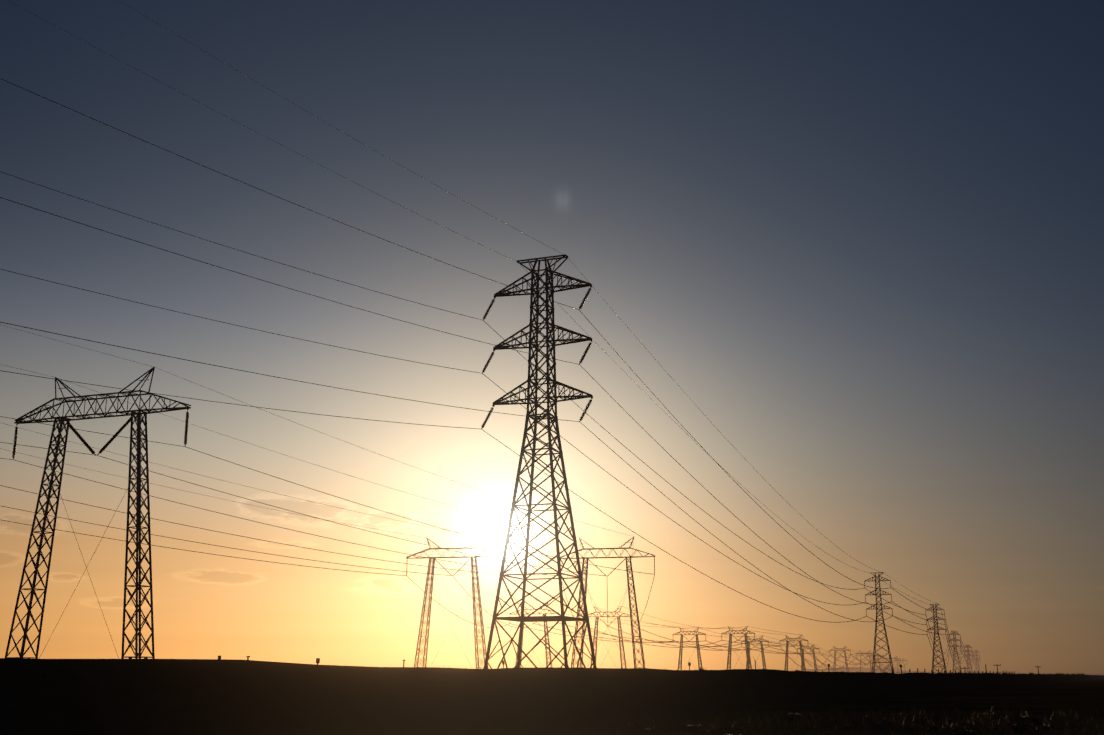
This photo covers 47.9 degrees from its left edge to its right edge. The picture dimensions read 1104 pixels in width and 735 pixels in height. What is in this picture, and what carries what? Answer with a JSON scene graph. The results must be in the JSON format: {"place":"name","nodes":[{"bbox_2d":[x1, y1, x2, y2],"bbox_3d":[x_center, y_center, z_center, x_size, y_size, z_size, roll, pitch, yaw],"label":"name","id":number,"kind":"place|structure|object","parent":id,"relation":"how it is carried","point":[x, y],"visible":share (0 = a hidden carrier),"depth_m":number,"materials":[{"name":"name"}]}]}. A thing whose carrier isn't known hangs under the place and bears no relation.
{"place":"outdoors","nodes":[
{"label":"outdoors","id":0,"kind":"place"},
{"bbox_2d":[0,658,1103,734],"bbox_3d":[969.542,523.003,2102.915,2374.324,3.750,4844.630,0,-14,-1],"label":"field","id":1,"kind":"structure","parent":0,"point":[135,697],"depth_m":61.95,"materials":[{"name":"black soil"}]},
{"bbox_2d":[36,667,1060,734],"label":"scrub bushes","id":2,"kind":"object","parent":1,"relation":"on","point":[1030,719],"visible":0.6,"depth_m":60.81,"materials":[{"name":"green plant"}]},
{"bbox_2d":[218,656,1014,673],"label":"marker posts","id":3,"kind":"object","parent":1,"relation":"on","point":[503,662],"visible":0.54,"depth_m":140.60,"materials":[{"name":"brown wood"}]},
{"bbox_2d":[0,0,1103,674],"label":"sky","id":4,"kind":"structure","parent":0,"point":[863,240],"materials":[{"name":"blue"}]},
{"bbox_2d":[404,679,1103,734],"bbox_3d":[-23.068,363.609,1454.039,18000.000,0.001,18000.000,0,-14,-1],"label":"ground","id":5,"kind":"structure","parent":0,"point":[1087,697],"depth_m":99.64,"materials":[{"name":"black soil"}]},
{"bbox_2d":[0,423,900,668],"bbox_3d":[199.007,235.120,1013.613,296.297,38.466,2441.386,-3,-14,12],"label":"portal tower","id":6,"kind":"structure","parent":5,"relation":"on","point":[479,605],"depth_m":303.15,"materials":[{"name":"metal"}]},
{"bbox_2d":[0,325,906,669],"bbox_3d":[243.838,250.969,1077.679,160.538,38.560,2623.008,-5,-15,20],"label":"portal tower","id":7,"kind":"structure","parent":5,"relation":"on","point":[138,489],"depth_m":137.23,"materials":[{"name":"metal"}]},
{"bbox_2d":[0,1,980,668],"bbox_3d":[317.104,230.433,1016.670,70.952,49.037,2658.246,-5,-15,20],"label":"lattice tower","id":8,"kind":"structure","parent":5,"relation":"on","point":[548,287],"depth_m":128.15,"materials":[{"name":"metal"}]},
{"bbox_2d":[509,603,556,667],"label":"portal tower","id":9,"kind":"structure","parent":5,"relation":"on","point":[548,642],"depth_m":616.12,"materials":[{"name":"metal"}]},
{"bbox_2d":[560,537,654,667],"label":"portal tower","id":10,"kind":"structure","parent":5,"relation":"on","point":[630,603],"depth_m":303.86,"materials":[{"name":"metal"}]},
{"bbox_2d":[588,606,629,667],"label":"portal tower","id":11,"kind":"structure","parent":5,"relation":"on","point":[594,643],"depth_m":577.34,"materials":[{"name":"metal"}]},
{"bbox_2d":[261,666,1103,734],"bbox_3d":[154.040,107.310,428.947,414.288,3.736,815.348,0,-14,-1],"label":"grass tufts","id":12,"kind":"object","parent":5,"relation":"on","point":[539,728],"visible":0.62,"depth_m":65.65,"materials":[{"name":"brown plant"}]},
{"bbox_2d":[673,628,705,669],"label":"portal tower","id":13,"kind":"structure","parent":5,"relation":"on","point":[681,649],"depth_m":842.58,"materials":[{"name":"metal"}]},
{"bbox_2d":[721,626,754,668],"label":"portal tower","id":14,"kind":"structure","parent":5,"relation":"on","point":[730,648],"depth_m":898.81,"materials":[{"name":"metal"}]},
{"bbox_2d":[741,636,768,668],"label":"portal tower","id":15,"kind":"structure","parent":5,"relation":"on","point":[763,657],"depth_m":1094.02,"materials":[{"name":"metal"}]},
{"bbox_2d":[780,635,807,670],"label":"portal tower","id":16,"kind":"structure","parent":5,"relation":"on","point":[786,656],"depth_m":995.00,"materials":[{"name":"metal"}]},
{"bbox_2d":[797,645,819,671],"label":"portal tower","id":17,"kind":"structure","parent":5,"relation":"on","point":[815,664],"depth_m":1276.52,"materials":[{"name":"metal"}]},
{"bbox_2d":[829,647,850,671],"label":"portal tower","id":18,"kind":"structure","parent":5,"relation":"on","point":[835,651],"depth_m":1517.46,"materials":[{"name":"metal"}]},
{"bbox_2d":[856,651,872,671],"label":"portal tower","id":19,"kind":"structure","parent":5,"relation":"on","point":[865,657],"depth_m":1751.87,"materials":[{"name":"metal"}]},
{"bbox_2d":[864,572,893,672],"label":"lattice tower","id":20,"kind":"structure","parent":5,"relation":"on","point":[883,622],"depth_m":533.16,"materials":[{"name":"metal"}]},
{"bbox_2d":[886,656,900,673],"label":"portal tower","id":21,"kind":"structure","parent":5,"relation":"on","point":[895,658],"depth_m":2142.78,"materials":[{"name":"metal"}]},
{"bbox_2d":[894,659,906,673],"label":"portal tower","id":22,"kind":"structure","parent":5,"relation":"on","point":[902,660],"depth_m":2292.28,"materials":[{"name":"metal"}]},
{"bbox_2d":[925,604,946,672],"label":"lattice tower","id":23,"kind":"structure","parent":5,"relation":"on","point":[935,626],"depth_m":713.69,"materials":[{"name":"metal"}]},
{"bbox_2d":[948,631,961,672],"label":"lattice tower","id":24,"kind":"structure","parent":5,"relation":"on","point":[954,638],"depth_m":1299.79,"materials":[{"name":"metal"}]},
{"bbox_2d":[964,645,972,672],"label":"lattice tower","id":25,"kind":"structure","parent":5,"relation":"on","point":[968,650],"depth_m":1737.67,"materials":[{"name":"metal"}]},
{"bbox_2d":[973,650,980,672],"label":"lattice tower","id":26,"kind":"structure","parent":5,"relation":"on","point":[976,658],"depth_m":2231.88,"materials":[{"name":"metal"}]},
{"bbox_2d":[961,664,1040,673],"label":"utility poles","id":27,"kind":"object","parent":5,"relation":"on","point":[997,668],"visible":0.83,"depth_m":476.44,"materials":[{"name":"brown wood"}]},
{"bbox_2d":[804,667,1103,674],"bbox_3d":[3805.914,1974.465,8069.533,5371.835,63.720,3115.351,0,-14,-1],"label":"distant hills","id":28,"kind":"structure","parent":0,"point":[852,669],"depth_m":8784.82,"materials":[{"name":"black"}]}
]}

